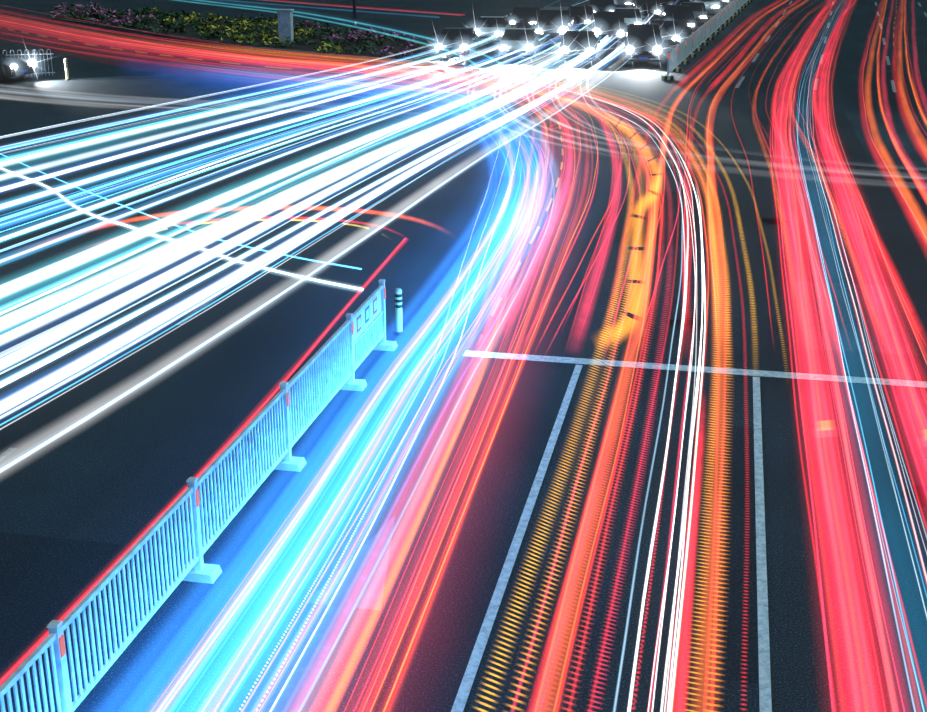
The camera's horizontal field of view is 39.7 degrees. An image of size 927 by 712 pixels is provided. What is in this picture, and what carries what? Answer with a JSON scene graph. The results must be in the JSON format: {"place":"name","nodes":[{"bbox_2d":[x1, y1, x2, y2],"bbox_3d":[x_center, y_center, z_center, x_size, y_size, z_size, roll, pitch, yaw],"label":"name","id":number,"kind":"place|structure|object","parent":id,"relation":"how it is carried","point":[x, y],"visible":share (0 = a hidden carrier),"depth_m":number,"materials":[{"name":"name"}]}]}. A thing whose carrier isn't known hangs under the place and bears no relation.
{"place":"outdoors","nodes":[
{"label":"outdoors","id":0,"kind":"place"},
{"bbox_2d":[0,0,926,711],"bbox_3d":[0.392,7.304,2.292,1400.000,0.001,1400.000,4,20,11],"label":"ground","id":1,"kind":"structure","parent":0,"point":[472,210],"depth_m":22.84,"materials":[{"name":"black asphalt"}]},
{"bbox_2d":[0,49,36,81],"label":"car","id":2,"kind":"object","parent":1,"relation":"on","point":[12,66],"visible":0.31,"depth_m":57.82,"materials":[{"name":"grey paint"}]},
{"bbox_2d":[3,49,54,76],"bbox_3d":[-22.833,-13.231,58.391,8.069,1.261,0.060,-5,20,-14],"label":"fence","id":3,"kind":"object","parent":1,"relation":"on","point":[34,54],"visible":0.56,"depth_m":59.08,"materials":[{"name":"metal"}]},
{"bbox_2d":[64,58,69,79],"bbox_3d":[-18.020,-13.025,58.230,0.221,0.980,0.221,4,20,11],"label":"bollard","id":4,"kind":"object","parent":1,"relation":"on","point":[66,68],"visible":1,"depth_m":58.19,"materials":[{"name":"yellow paint"}]},
{"bbox_2d":[0,279,396,711],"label":"median fence","id":5,"kind":"object","parent":1,"relation":"on","point":[368,316],"visible":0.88,"depth_m":15.26,"materials":[{"name":"metal"}]},
{"bbox_2d":[52,8,473,67],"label":"flowering shrubs","id":6,"kind":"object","parent":1,"relation":"on","point":[297,48],"depth_m":71.89,"materials":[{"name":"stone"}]},
{"bbox_2d":[50,2,479,62],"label":"bedding plants","id":7,"kind":"object","parent":6,"relation":"on","point":[267,36],"visible":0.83,"depth_m":76.18,"materials":[{"name":"green plant"}]},
{"bbox_2d":[276,9,293,42],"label":"signal cabinet","id":8,"kind":"object","parent":6,"relation":"on","point":[285,24],"visible":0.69,"depth_m":72.03,"materials":[{"name":"metal"}]},
{"bbox_2d":[352,0,356,29],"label":"lamp pole","id":9,"kind":"object","parent":1,"relation":"on","point":[354,23],"visible":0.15,"depth_m":81.04,"materials":[{"name":"grey metal"}]},
{"bbox_2d":[393,288,404,334],"bbox_3d":[-1.209,-0.837,23.961,0.221,0.880,0.221,4,20,11],"label":"bollard","id":10,"kind":"object","parent":1,"relation":"on","point":[399,330],"visible":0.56,"depth_m":23.92,"materials":[{"name":"yellow paint"}]},
{"bbox_2d":[434,28,479,59],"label":"queue car","id":11,"kind":"object","parent":1,"relation":"on","point":[466,41],"visible":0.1,"depth_m":65.75,"materials":[{"name":"grey paint"}]},
{"bbox_2d":[0,112,926,682],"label":"asphalt patches","id":12,"kind":"object","parent":1,"relation":"on","point":[42,580],"visible":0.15,"depth_m":24.56,"materials":[{"name":"black asphalt"}]},
{"bbox_2d":[0,0,926,711],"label":"road markings","id":13,"kind":"object","parent":1,"relation":"on","point":[352,584],"visible":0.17,"depth_m":15.63,"materials":[{"name":"white paint"}]},
{"bbox_2d":[471,16,510,41],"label":"queue car","id":14,"kind":"object","parent":1,"relation":"on","point":[489,28],"visible":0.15,"depth_m":72.42,"materials":[{"name":"white paint"}]},
{"bbox_2d":[497,28,538,60],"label":"queue car","id":15,"kind":"object","parent":1,"relation":"on","point":[519,42],"visible":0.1,"depth_m":65.23,"materials":[{"name":"white paint"}]},
{"bbox_2d":[508,7,539,28],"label":"queue car","id":16,"kind":"object","parent":1,"relation":"on","point":[523,17],"visible":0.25,"depth_m":79.03,"materials":[{"name":"grey paint"}]},
{"bbox_2d":[533,6,572,44],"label":"queue car","id":17,"kind":"object","parent":1,"relation":"on","point":[553,24],"visible":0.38,"depth_m":72.12,"materials":[{"name":"grey paint"}]},
{"bbox_2d":[557,31,599,63],"bbox_3d":[5.871,-15.736,65.171,2.140,1.442,4.730,2,20,7],"label":"queue car","id":18,"kind":"object","parent":1,"relation":"on","point":[578,45],"visible":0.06,"depth_m":63.75,"materials":[{"name":"grey paint"}]},
{"bbox_2d":[569,6,594,30],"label":"queue car","id":19,"kind":"object","parent":1,"relation":"on","point":[583,17],"visible":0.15,"depth_m":79.56,"materials":[{"name":"black paint"}]},
{"bbox_2d":[586,0,617,12],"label":"queue car","id":20,"kind":"object","parent":1,"relation":"on","point":[603,5],"visible":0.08,"depth_m":86.80,"materials":[{"name":"grey paint"}]},
{"bbox_2d":[589,11,628,47],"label":"queue car","id":21,"kind":"object","parent":1,"relation":"on","point":[608,27],"visible":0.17,"depth_m":71.45,"materials":[{"name":"black paint"}]},
{"bbox_2d":[614,0,631,8],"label":"queue car","id":22,"kind":"object","parent":1,"relation":"on","point":[623,3],"visible":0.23,"depth_m":92.86,"materials":[{"name":"grey paint"}]},
{"bbox_2d":[615,8,644,30],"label":"queue car","id":23,"kind":"object","parent":1,"relation":"on","point":[633,16],"visible":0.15,"depth_m":78.41,"materials":[{"name":"white paint"}]},
{"bbox_2d":[621,24,665,65],"bbox_3d":[9.071,-15.713,64.700,2.220,1.711,4.730,2,20,7],"label":"queue car","id":24,"kind":"object","parent":1,"relation":"on","point":[643,43],"visible":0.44,"depth_m":63.39,"materials":[{"name":"black paint"}]},
{"bbox_2d":[630,0,663,20],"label":"queue car","id":25,"kind":"object","parent":1,"relation":"on","point":[650,10],"visible":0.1,"depth_m":84.62,"materials":[{"name":"black paint"}]},
{"bbox_2d":[649,20,683,47],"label":"queue car","id":26,"kind":"object","parent":1,"relation":"on","point":[670,33],"visible":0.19,"depth_m":69.76,"materials":[{"name":"black paint"}]},
{"bbox_2d":[659,0,674,11],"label":"queue car","id":27,"kind":"object","parent":1,"relation":"on","point":[663,2],"visible":0.1,"depth_m":91.34,"materials":[{"name":"black paint"}]},
{"bbox_2d":[661,4,697,34],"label":"queue car","id":28,"kind":"object","parent":1,"relation":"on","point":[683,16],"visible":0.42,"depth_m":76.53,"materials":[{"name":"grey paint"}]},
{"bbox_2d":[674,0,688,3],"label":"queue car","id":29,"kind":"object","parent":1,"relation":"on","point":[678,1],"visible":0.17,"depth_m":98.11,"materials":[{"name":"grey paint"}]},
{"bbox_2d":[681,2,709,23],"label":"queue car","id":30,"kind":"object","parent":1,"relation":"on","point":[699,10],"visible":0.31,"depth_m":83.00,"materials":[{"name":"grey paint"}]},
{"bbox_2d":[690,0,721,14],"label":"queue car","id":31,"kind":"object","parent":1,"relation":"on","point":[713,6],"visible":0.4,"depth_m":88.56,"materials":[{"name":"white paint"}]},
{"bbox_2d":[661,0,751,79],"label":"median fence","id":32,"kind":"object","parent":1,"relation":"on","point":[680,53],"visible":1,"depth_m":70.08,"materials":[{"name":"metal"}]},
{"bbox_2d":[719,0,728,6],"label":"queue car","id":33,"kind":"object","parent":1,"relation":"on","point":[723,3],"visible":0.21,"depth_m":95.64,"materials":[{"name":"black paint"}]}
]}

